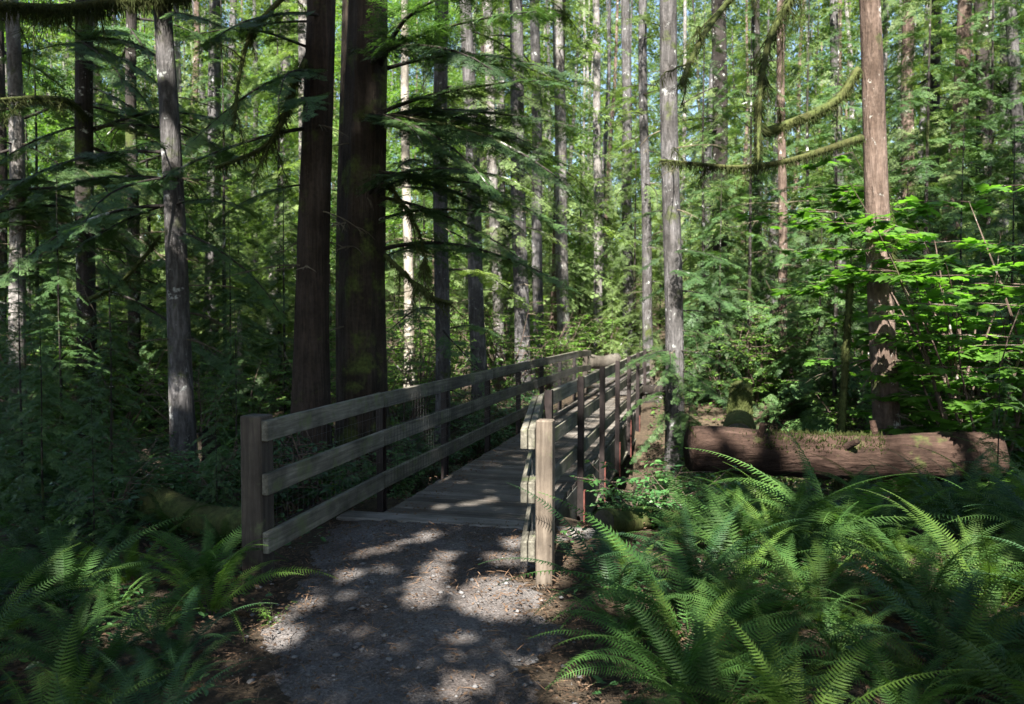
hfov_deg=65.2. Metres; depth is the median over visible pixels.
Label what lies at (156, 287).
young hemlock
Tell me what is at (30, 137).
broadleaf tree
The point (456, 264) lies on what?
young hemlock
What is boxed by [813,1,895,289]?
conifer tree
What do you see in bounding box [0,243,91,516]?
hemlock seedling
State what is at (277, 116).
conifer tree
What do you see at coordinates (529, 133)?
conifer tree
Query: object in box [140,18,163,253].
conifer tree
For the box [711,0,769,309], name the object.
conifer tree
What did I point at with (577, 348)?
leafy shrub
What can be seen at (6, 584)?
sword fern
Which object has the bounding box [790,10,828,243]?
conifer tree
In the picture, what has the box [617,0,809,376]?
conifer tree
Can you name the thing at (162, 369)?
leafy shrub
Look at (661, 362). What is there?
leafy shrub
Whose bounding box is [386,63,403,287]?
conifer tree
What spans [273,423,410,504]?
leafy shrub
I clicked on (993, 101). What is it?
conifer tree
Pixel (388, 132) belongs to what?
conifer tree
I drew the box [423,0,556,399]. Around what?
conifer tree
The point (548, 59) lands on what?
conifer tree
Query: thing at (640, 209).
conifer tree
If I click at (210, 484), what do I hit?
sword fern
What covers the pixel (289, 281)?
young hemlock
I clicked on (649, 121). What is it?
conifer tree
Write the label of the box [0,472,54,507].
sword fern
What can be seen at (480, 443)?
leafy shrub
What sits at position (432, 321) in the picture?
leafy shrub
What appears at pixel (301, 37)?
conifer tree
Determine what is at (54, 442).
leafy shrub
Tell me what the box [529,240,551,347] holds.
young hemlock
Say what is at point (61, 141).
young hemlock
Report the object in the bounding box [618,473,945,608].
sword fern
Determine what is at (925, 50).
conifer tree
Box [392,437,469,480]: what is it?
leafy shrub
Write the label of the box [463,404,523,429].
leafy shrub
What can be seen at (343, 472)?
sword fern
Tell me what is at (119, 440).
hemlock seedling
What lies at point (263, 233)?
young hemlock
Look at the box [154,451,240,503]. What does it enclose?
leafy shrub
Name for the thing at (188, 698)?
sword fern
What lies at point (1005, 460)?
sword fern
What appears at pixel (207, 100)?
conifer tree
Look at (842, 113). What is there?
conifer tree
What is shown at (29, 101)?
conifer tree
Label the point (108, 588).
sword fern
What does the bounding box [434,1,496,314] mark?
conifer tree
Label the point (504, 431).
leafy shrub
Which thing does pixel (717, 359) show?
leafy shrub
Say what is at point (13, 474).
leafy shrub
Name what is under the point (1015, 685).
sword fern
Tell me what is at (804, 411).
sword fern
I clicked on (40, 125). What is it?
broadleaf tree
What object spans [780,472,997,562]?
sword fern
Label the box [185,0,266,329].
conifer tree
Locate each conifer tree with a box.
[0,0,151,433]
[0,0,161,431]
[0,0,258,442]
[0,0,288,477]
[3,0,45,291]
[6,0,49,268]
[6,0,165,359]
[24,0,74,325]
[30,28,70,278]
[32,14,155,362]
[38,0,158,312]
[48,35,115,298]
[49,31,74,180]
[55,8,249,402]
[58,0,99,195]
[105,15,157,333]
[110,11,184,326]
[114,0,291,382]
[123,7,164,306]
[129,0,367,494]
[138,6,189,258]
[138,6,245,364]
[139,0,243,332]
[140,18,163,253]
[143,0,339,371]
[157,9,192,252]
[179,0,205,253]
[181,2,249,310]
[184,0,250,326]
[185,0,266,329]
[208,0,341,384]
[221,0,295,346]
[222,0,275,318]
[224,0,257,288]
[231,0,287,297]
[231,0,341,377]
[238,3,253,195]
[251,0,297,298]
[258,56,276,254]
[259,6,418,372]
[269,2,337,336]
[285,0,600,498]
[330,0,531,464]
[331,20,338,275]
[335,0,347,395]
[386,0,454,386]
[386,11,396,244]
[386,17,417,314]
[386,63,402,262]
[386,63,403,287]
[393,16,432,284]
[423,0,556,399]
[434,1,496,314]
[448,0,528,313]
[448,6,485,279]
[449,3,530,361]
[451,13,484,293]
[455,1,579,346]
[456,0,597,397]
[476,3,509,279]
[480,0,601,378]
[484,0,553,315]
[484,0,637,357]
[497,0,618,366]
[497,32,543,262]
[503,7,554,289]
[505,1,551,277]
[525,0,613,320]
[525,27,546,271]
[526,3,570,267]
[527,0,585,287]
[565,0,636,352]
[567,0,592,276]
[568,0,632,335]
[569,0,592,296]
[572,0,641,326]
[572,2,622,284]
[585,0,662,355]
[590,0,636,283]
[591,0,660,300]
[595,0,698,376]
[610,0,659,278]
[614,0,756,482]
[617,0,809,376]
[633,4,700,301]
[639,105,688,280]
[640,0,699,274]
[640,41,687,284]
[645,0,949,498]
[652,0,704,322]
[655,0,739,324]
[683,0,739,283]
[684,0,738,262]
[685,0,711,280]
[685,147,742,300]
[688,0,828,363]
[709,0,767,286]
[709,30,768,274]
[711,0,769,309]
[724,0,830,397]
[727,5,743,238]
[729,0,753,249]
[729,0,799,289]
[729,0,834,355]
[766,0,900,335]
[767,0,826,283]
[787,0,861,307]
[787,20,812,260]
[788,0,863,329]
[788,1,832,290]
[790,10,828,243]
[795,0,948,340]
[801,42,829,247]
[805,1,864,280]
[809,10,855,243]
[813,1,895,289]
[821,0,897,301]
[823,1,966,334]
[838,0,993,364]
[847,0,1023,298]
[869,0,1023,354]
[885,0,1023,357]
[886,0,940,290]
[886,1,917,211]
[887,1,945,289]
[888,21,922,222]
[914,2,969,288]
[940,0,1012,275]
[940,8,971,227]
[940,12,994,263]
[958,4,1023,313]
[963,1,1008,256]
[966,0,1023,315]
[975,0,1023,318]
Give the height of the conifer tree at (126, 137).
26.002 m
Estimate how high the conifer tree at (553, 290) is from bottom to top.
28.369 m
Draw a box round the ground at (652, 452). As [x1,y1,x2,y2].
[0,258,1023,703]
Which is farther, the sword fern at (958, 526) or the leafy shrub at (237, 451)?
the leafy shrub at (237, 451)
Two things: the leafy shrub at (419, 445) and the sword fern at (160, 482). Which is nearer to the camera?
the sword fern at (160, 482)
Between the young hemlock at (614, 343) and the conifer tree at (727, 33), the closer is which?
the young hemlock at (614, 343)
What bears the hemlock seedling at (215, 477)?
on the ground at (652, 452)
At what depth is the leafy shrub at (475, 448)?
13.16 m
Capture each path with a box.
[261,519,575,703]
[577,359,656,394]
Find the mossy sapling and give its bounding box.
[832,283,855,506]
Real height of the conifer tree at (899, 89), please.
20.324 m
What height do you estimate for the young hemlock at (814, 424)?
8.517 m
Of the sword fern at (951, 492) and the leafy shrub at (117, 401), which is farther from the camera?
the leafy shrub at (117, 401)
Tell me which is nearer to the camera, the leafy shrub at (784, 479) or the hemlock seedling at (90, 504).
the hemlock seedling at (90, 504)
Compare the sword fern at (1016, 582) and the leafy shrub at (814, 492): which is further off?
the leafy shrub at (814, 492)
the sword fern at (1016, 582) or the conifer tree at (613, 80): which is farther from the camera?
the conifer tree at (613, 80)
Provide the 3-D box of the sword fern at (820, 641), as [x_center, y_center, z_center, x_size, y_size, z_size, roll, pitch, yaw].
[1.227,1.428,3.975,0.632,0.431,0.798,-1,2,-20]
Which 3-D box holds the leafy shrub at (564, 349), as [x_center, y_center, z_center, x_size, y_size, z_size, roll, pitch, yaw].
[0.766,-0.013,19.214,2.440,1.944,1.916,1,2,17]
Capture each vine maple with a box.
[734,182,1023,495]
[769,152,1023,482]
[798,183,1023,483]
[804,224,1023,505]
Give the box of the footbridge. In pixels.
[240,349,654,588]
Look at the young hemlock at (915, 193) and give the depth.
16.89 m
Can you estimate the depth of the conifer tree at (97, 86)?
25.07 m
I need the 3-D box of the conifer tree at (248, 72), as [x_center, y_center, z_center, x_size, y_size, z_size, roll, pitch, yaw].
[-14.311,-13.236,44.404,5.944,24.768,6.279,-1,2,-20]
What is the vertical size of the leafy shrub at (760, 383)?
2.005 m
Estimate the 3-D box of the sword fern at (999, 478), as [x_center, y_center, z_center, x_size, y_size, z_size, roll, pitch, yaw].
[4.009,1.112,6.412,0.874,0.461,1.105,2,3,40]
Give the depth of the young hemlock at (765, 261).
18.95 m
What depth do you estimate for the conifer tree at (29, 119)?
43.96 m
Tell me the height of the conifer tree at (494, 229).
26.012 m
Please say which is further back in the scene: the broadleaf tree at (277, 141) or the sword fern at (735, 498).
the broadleaf tree at (277, 141)
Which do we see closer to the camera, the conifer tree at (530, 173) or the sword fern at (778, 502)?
the sword fern at (778, 502)
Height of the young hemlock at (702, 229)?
10.220 m
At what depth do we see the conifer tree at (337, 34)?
26.67 m
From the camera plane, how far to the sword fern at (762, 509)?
6.75 m
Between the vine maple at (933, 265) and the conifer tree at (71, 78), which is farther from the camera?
the conifer tree at (71, 78)
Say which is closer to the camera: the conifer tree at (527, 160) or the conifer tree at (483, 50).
the conifer tree at (483, 50)
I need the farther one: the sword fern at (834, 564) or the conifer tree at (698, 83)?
the conifer tree at (698, 83)
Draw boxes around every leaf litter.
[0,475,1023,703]
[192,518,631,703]
[389,432,520,514]
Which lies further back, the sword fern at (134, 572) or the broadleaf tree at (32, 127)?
the broadleaf tree at (32, 127)
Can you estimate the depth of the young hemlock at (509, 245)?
26.51 m
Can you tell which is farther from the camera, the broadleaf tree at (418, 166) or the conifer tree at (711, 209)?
the broadleaf tree at (418, 166)
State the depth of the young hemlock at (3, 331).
9.57 m
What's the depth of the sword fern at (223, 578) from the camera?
4.56 m
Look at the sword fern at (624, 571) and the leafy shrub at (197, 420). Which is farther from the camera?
the leafy shrub at (197, 420)
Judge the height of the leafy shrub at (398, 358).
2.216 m
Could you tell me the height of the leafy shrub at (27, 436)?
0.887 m
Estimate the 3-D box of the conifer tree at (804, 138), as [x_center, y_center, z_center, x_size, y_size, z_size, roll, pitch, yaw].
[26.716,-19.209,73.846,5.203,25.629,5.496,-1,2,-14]
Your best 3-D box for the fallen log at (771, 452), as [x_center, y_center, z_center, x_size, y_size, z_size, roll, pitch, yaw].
[3.532,1.059,8.514,3.344,0.678,0.581,0,2,-3]
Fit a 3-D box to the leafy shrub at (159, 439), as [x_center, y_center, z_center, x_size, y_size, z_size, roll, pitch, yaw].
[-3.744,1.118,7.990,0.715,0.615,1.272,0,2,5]
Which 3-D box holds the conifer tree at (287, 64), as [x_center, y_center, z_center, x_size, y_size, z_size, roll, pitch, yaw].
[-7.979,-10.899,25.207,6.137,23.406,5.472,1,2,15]
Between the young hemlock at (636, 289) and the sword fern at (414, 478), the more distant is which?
the young hemlock at (636, 289)
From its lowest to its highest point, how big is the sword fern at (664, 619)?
0.625 m
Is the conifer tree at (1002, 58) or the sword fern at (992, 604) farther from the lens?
the conifer tree at (1002, 58)
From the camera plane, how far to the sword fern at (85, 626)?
4.21 m
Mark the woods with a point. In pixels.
(653, 34)
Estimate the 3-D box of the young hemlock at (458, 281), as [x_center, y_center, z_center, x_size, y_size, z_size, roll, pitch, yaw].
[-2.626,-3.299,21.720,5.254,11.270,4.878,1,2,27]
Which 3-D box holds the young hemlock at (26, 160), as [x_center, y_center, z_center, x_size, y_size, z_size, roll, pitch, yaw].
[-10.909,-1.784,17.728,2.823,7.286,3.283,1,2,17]
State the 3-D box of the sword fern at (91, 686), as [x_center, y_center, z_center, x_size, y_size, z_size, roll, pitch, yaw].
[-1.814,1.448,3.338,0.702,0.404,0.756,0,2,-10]
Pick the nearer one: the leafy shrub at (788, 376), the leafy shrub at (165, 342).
the leafy shrub at (788, 376)
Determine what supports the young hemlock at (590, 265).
on the ground at (652, 452)
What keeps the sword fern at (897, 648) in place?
on the ground at (652, 452)
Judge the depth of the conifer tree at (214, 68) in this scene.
21.17 m
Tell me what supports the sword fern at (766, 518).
on the ground at (652, 452)
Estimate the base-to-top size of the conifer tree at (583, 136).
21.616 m
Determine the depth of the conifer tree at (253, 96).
75.05 m
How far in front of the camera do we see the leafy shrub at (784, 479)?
13.04 m
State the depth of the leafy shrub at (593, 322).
27.39 m
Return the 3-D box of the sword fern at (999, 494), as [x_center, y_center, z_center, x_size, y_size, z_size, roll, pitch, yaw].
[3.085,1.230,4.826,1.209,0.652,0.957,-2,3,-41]
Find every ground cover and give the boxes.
[0,386,1023,703]
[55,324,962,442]
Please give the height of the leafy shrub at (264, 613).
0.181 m
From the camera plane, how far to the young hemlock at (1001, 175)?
15.16 m
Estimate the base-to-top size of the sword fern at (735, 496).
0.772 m
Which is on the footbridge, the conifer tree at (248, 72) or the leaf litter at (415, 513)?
the leaf litter at (415, 513)
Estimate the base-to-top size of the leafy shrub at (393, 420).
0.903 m
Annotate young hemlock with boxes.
[0,113,71,470]
[4,0,150,447]
[4,145,140,474]
[7,0,199,407]
[7,114,75,415]
[56,164,167,431]
[57,10,259,387]
[107,169,191,369]
[117,0,291,413]
[122,161,227,428]
[163,0,337,400]
[168,198,277,451]
[187,150,247,354]
[193,147,292,376]
[220,152,335,439]
[228,157,295,336]
[246,172,335,366]
[275,166,337,392]
[385,22,512,379]
[385,192,428,388]
[386,164,422,324]
[390,254,468,431]
[430,200,466,338]
[449,73,556,358]
[449,213,492,372]
[527,183,576,327]
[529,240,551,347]
[542,95,637,350]
[545,223,605,365]
[568,163,620,323]
[570,218,617,342]
[578,194,638,304]
[580,94,693,363]
[594,275,633,376]
[597,9,775,396]
[603,202,660,344]
[613,157,697,326]
[615,258,664,366]
[649,0,849,401]
[653,161,730,347]
[662,217,725,384]
[683,175,778,411]
[705,0,906,401]
[708,161,776,355]
[710,150,747,324]
[726,189,802,396]
[750,0,933,479]
[759,154,869,421]
[765,146,833,330]
[784,0,1023,415]
[797,134,900,386]
[842,135,940,393]
[851,144,900,342]
[852,0,1023,398]
[901,0,1023,399]
[901,105,1023,429]
[941,122,1023,446]
[964,137,1019,363]
[974,188,1023,378]
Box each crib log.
[633,394,664,402]
[634,382,664,395]
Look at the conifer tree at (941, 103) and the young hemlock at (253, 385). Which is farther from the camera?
the conifer tree at (941, 103)
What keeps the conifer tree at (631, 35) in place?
on the ground at (652, 452)
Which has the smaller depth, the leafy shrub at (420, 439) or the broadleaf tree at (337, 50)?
the leafy shrub at (420, 439)
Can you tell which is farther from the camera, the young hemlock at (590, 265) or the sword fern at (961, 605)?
the young hemlock at (590, 265)
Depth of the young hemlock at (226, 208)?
22.86 m
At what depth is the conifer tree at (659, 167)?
61.51 m
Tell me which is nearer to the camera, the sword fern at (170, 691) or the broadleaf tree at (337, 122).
the sword fern at (170, 691)
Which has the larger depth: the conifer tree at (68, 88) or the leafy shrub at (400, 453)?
the conifer tree at (68, 88)
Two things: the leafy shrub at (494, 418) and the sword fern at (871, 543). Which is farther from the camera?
the leafy shrub at (494, 418)
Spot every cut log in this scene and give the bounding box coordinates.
[588,353,621,368]
[593,503,658,535]
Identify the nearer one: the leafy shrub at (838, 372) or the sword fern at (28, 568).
the sword fern at (28, 568)
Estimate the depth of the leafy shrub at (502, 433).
14.31 m
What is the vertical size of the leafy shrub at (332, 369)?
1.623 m
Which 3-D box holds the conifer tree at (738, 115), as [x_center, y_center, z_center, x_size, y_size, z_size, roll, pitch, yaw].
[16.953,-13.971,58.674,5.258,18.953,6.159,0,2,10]
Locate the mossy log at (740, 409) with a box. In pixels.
[722,379,755,428]
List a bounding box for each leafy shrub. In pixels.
[0,312,150,446]
[0,398,40,460]
[0,416,85,483]
[0,424,133,482]
[0,454,36,490]
[13,314,205,454]
[16,420,82,474]
[23,452,191,526]
[31,294,115,363]
[35,431,172,482]
[44,315,151,397]
[51,344,166,412]
[81,435,167,473]
[84,431,186,489]
[97,300,198,364]
[100,442,201,483]
[103,300,221,384]
[117,359,274,448]
[122,345,167,401]
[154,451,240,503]
[155,364,249,428]
[165,348,292,437]
[166,373,280,450]
[170,434,240,487]
[213,339,272,384]
[235,433,356,511]
[239,343,293,398]
[251,592,296,626]
[255,333,433,443]
[261,336,432,440]
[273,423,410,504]
[274,449,311,491]
[324,448,391,491]
[330,355,416,406]
[331,323,475,437]
[332,303,433,376]
[332,441,405,464]
[334,443,432,497]
[387,312,489,393]
[389,400,434,425]
[389,402,434,431]
[390,309,465,379]
[390,413,439,452]
[392,392,464,413]
[392,420,451,466]
[392,435,426,462]
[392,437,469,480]
[397,446,463,490]
[402,307,513,369]
[409,321,498,375]
[414,321,498,373]
[449,427,499,460]
[450,304,563,390]
[451,311,543,387]
[453,411,521,451]
[455,302,568,398]
[456,420,512,458]
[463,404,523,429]
[466,417,523,446]
[467,402,524,430]
[469,409,515,440]
[474,394,556,429]
[483,402,526,431]
[485,316,549,359]
[492,384,537,412]
[498,311,589,388]
[500,311,617,382]
[502,308,619,389]
[531,318,556,355]
[532,330,592,365]
[534,332,583,383]
[570,301,610,353]
[572,290,602,326]
[572,460,725,523]
[574,309,641,355]
[597,479,701,529]
[613,460,756,529]
[620,461,697,499]
[627,340,698,387]
[644,457,719,493]
[648,467,698,482]
[658,320,775,404]
[664,445,808,502]
[665,445,777,506]
[683,306,821,405]
[686,467,753,494]
[689,331,766,380]
[702,474,774,503]
[716,281,856,400]
[735,303,799,381]
[747,498,811,527]
[758,476,910,509]
[760,475,811,488]
[771,484,793,524]
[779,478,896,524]
[781,380,901,433]
[788,490,841,531]
[792,321,905,405]
[812,334,868,401]
[813,381,871,433]
[837,484,876,513]
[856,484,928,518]
[932,314,1022,381]
[968,281,1023,391]
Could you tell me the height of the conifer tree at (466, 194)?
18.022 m
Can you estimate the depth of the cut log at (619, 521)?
7.07 m
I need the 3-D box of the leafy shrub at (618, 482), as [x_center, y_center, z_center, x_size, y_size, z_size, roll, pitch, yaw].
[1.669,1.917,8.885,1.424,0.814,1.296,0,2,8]
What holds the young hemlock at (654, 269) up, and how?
on the ground at (652, 452)
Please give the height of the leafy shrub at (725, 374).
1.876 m
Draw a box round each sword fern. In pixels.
[0,452,77,490]
[0,465,137,555]
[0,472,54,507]
[0,515,206,616]
[0,532,96,610]
[0,543,116,650]
[0,550,59,601]
[0,566,87,685]
[0,576,216,703]
[0,577,148,652]
[0,642,67,702]
[0,653,168,703]
[1,441,67,488]
[1,585,208,703]
[15,547,86,584]
[19,510,105,567]
[40,641,271,703]
[43,464,105,489]
[45,542,167,622]
[48,457,173,505]
[52,499,171,560]
[54,648,247,703]
[58,584,276,688]
[63,517,202,584]
[84,591,259,703]
[85,538,332,640]
[89,516,288,597]
[90,554,217,649]
[97,481,239,551]
[107,407,168,423]
[107,415,167,441]
[114,435,240,493]
[114,455,208,488]
[128,423,169,456]
[170,463,237,501]
[176,508,238,554]
[225,487,292,508]
[269,384,290,409]
[318,461,363,484]
[318,467,371,499]
[354,445,439,491]
[480,482,706,625]
[492,492,861,666]
[548,545,805,690]
[551,575,696,643]
[552,577,871,703]
[566,518,706,591]
[584,459,742,549]
[592,552,753,617]
[596,499,812,601]
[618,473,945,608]
[626,533,865,669]
[630,485,808,568]
[640,474,785,523]
[643,483,776,543]
[647,591,990,703]
[655,523,807,612]
[671,477,831,532]
[674,474,905,569]
[680,502,989,668]
[690,407,1017,549]
[690,485,757,519]
[690,595,884,703]
[695,585,853,677]
[697,482,872,553]
[700,501,921,613]
[710,470,792,519]
[711,476,817,521]
[721,480,780,514]
[724,462,912,535]
[728,447,875,525]
[743,496,936,560]
[752,477,909,535]
[770,586,923,682]
[774,587,1023,703]
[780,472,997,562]
[781,519,889,580]
[787,512,1023,643]
[791,400,854,423]
[791,452,983,540]
[791,553,1023,703]
[794,496,954,570]
[811,555,1023,683]
[820,456,948,519]
[824,480,967,540]
[825,524,1008,650]
[839,520,963,585]
[843,635,993,703]
[856,488,1023,588]
[860,488,1023,614]
[861,596,1023,703]
[867,470,1014,531]
[870,445,1023,527]
[873,452,1023,563]
[894,470,1023,563]
[894,559,1023,636]
[899,443,1023,515]
[903,604,1023,692]
[907,471,969,520]
[917,535,1023,623]
[920,492,1023,550]
[931,459,1010,518]
[940,442,1023,518]
[940,490,1023,540]
[945,616,1023,703]
[947,461,1023,495]
[948,514,1023,560]
[952,436,1023,495]
[952,597,1023,650]
[954,455,1016,517]
[954,485,1023,601]
[961,539,1023,582]
[967,463,1023,516]
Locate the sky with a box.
[24,0,1023,259]
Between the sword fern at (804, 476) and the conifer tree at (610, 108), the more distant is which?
the conifer tree at (610, 108)
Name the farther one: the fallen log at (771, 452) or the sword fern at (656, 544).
the fallen log at (771, 452)
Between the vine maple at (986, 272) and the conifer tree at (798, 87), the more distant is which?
the conifer tree at (798, 87)
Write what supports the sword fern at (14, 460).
on the ground at (652, 452)
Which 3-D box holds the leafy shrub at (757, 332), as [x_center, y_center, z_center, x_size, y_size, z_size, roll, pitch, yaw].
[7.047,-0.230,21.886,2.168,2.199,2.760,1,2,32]
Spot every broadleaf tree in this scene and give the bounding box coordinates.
[4,0,73,288]
[4,0,124,342]
[5,37,72,300]
[31,28,70,186]
[39,25,71,306]
[109,9,162,253]
[197,49,261,299]
[222,0,334,305]
[235,17,339,346]
[257,0,335,300]
[267,0,489,283]
[289,25,341,261]
[330,0,341,293]
[330,0,460,295]
[330,12,341,256]
[331,72,421,295]
[385,18,455,301]
[392,0,463,315]
[398,77,431,280]
[410,0,508,333]
[413,21,461,258]
[429,25,463,256]
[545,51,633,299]
[632,38,661,250]
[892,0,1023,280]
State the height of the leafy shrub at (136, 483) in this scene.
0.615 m
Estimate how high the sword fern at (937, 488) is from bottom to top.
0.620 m
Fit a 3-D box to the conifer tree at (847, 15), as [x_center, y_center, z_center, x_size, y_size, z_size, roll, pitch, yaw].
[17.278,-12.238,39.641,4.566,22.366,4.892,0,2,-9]
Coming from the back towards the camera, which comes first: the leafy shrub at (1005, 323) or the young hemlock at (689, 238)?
the young hemlock at (689, 238)
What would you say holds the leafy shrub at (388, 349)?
on the ground at (652, 452)
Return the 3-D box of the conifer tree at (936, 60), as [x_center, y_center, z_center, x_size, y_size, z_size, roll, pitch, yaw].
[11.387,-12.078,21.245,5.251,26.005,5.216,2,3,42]
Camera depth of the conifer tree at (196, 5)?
32.95 m
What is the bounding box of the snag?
[237,311,242,396]
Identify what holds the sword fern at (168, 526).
on the ground at (652, 452)
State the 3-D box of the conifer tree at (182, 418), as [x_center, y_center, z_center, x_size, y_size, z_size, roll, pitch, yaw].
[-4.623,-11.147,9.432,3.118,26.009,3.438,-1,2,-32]
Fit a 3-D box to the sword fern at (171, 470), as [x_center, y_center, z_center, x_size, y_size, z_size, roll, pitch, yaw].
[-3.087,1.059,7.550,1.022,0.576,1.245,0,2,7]
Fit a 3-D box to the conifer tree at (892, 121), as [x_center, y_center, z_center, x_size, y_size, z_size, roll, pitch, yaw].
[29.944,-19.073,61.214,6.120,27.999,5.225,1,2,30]
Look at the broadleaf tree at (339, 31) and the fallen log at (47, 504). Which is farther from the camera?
the broadleaf tree at (339, 31)
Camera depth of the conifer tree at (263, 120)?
60.81 m
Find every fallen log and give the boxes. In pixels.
[0,499,118,511]
[134,485,274,544]
[683,420,1009,481]
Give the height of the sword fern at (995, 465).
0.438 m
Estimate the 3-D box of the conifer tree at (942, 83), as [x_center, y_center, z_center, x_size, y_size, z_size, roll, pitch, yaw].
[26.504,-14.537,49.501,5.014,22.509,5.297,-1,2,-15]
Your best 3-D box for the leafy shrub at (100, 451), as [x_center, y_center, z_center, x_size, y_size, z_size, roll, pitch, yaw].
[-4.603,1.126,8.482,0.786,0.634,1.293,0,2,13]
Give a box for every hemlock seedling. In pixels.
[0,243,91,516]
[0,305,99,563]
[0,326,74,592]
[4,225,126,488]
[37,380,134,584]
[58,270,166,525]
[180,378,240,532]
[189,291,274,488]
[650,368,715,492]
[947,348,1023,498]
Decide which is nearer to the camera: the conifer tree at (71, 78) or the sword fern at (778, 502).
the sword fern at (778, 502)
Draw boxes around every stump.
[168,427,232,488]
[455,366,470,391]
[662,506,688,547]
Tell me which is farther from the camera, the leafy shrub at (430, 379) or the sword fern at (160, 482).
the leafy shrub at (430, 379)
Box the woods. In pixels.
[23,0,1023,285]
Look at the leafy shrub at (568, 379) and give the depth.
20.31 m
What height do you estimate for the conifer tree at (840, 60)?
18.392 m
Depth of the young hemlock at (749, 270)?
16.85 m
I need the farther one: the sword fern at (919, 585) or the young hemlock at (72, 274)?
the young hemlock at (72, 274)
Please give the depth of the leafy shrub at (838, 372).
16.54 m
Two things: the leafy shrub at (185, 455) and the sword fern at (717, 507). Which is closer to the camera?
the sword fern at (717, 507)
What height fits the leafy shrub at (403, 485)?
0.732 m
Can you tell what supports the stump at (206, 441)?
on the ground at (652, 452)
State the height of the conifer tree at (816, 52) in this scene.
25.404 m
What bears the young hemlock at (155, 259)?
on the ground at (652, 452)
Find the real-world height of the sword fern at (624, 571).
0.735 m
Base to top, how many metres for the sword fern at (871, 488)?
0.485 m
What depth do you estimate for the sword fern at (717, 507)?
6.38 m
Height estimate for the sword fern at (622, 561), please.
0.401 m
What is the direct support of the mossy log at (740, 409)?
on the ground at (652, 452)
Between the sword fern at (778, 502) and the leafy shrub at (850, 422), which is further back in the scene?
the leafy shrub at (850, 422)
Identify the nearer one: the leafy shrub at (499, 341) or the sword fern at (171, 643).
the sword fern at (171, 643)
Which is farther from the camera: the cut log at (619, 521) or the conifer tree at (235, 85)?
the conifer tree at (235, 85)
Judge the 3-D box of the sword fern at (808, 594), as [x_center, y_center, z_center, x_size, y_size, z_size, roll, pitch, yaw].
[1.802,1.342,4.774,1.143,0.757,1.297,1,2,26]
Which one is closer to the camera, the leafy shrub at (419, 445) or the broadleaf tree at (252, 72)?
the leafy shrub at (419, 445)
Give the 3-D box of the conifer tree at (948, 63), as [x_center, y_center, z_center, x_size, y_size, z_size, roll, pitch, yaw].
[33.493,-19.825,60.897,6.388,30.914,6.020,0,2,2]
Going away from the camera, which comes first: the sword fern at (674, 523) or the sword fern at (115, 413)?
the sword fern at (674, 523)
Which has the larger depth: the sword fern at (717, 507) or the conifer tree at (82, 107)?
the conifer tree at (82, 107)
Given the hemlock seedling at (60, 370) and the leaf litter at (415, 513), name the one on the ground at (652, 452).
the hemlock seedling at (60, 370)
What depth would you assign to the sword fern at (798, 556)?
5.37 m
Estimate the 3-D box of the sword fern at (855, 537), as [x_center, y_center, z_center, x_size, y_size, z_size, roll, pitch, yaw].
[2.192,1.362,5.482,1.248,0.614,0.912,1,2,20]
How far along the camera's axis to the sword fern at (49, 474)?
8.29 m
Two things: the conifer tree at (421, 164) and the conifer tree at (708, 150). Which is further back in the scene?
the conifer tree at (421, 164)
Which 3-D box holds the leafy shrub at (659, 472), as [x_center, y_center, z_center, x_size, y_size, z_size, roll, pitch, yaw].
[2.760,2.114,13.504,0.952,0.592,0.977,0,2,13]
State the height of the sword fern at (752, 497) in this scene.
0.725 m
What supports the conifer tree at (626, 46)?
on the ground at (652, 452)
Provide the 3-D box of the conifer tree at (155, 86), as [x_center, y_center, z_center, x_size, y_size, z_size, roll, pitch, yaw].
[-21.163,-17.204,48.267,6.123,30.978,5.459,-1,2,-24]
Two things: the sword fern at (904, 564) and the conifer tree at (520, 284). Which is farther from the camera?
the conifer tree at (520, 284)
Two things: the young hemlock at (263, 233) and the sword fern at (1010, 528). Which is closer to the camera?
the sword fern at (1010, 528)
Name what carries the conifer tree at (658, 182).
on the ground at (652, 452)
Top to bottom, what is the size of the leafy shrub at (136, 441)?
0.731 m
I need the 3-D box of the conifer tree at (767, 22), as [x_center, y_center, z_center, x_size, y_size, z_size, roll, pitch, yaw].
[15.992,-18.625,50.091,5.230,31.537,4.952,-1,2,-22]
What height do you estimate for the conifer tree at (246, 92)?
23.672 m
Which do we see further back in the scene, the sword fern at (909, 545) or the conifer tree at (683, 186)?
the conifer tree at (683, 186)
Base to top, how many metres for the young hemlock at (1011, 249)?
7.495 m
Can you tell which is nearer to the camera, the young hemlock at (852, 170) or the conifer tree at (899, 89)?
the young hemlock at (852, 170)
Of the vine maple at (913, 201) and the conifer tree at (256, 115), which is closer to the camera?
the vine maple at (913, 201)
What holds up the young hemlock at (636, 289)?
on the ground at (652, 452)
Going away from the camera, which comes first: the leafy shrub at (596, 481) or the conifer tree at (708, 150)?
the leafy shrub at (596, 481)
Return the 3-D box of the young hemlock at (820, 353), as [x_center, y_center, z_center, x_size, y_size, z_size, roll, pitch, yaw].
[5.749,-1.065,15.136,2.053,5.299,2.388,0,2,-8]

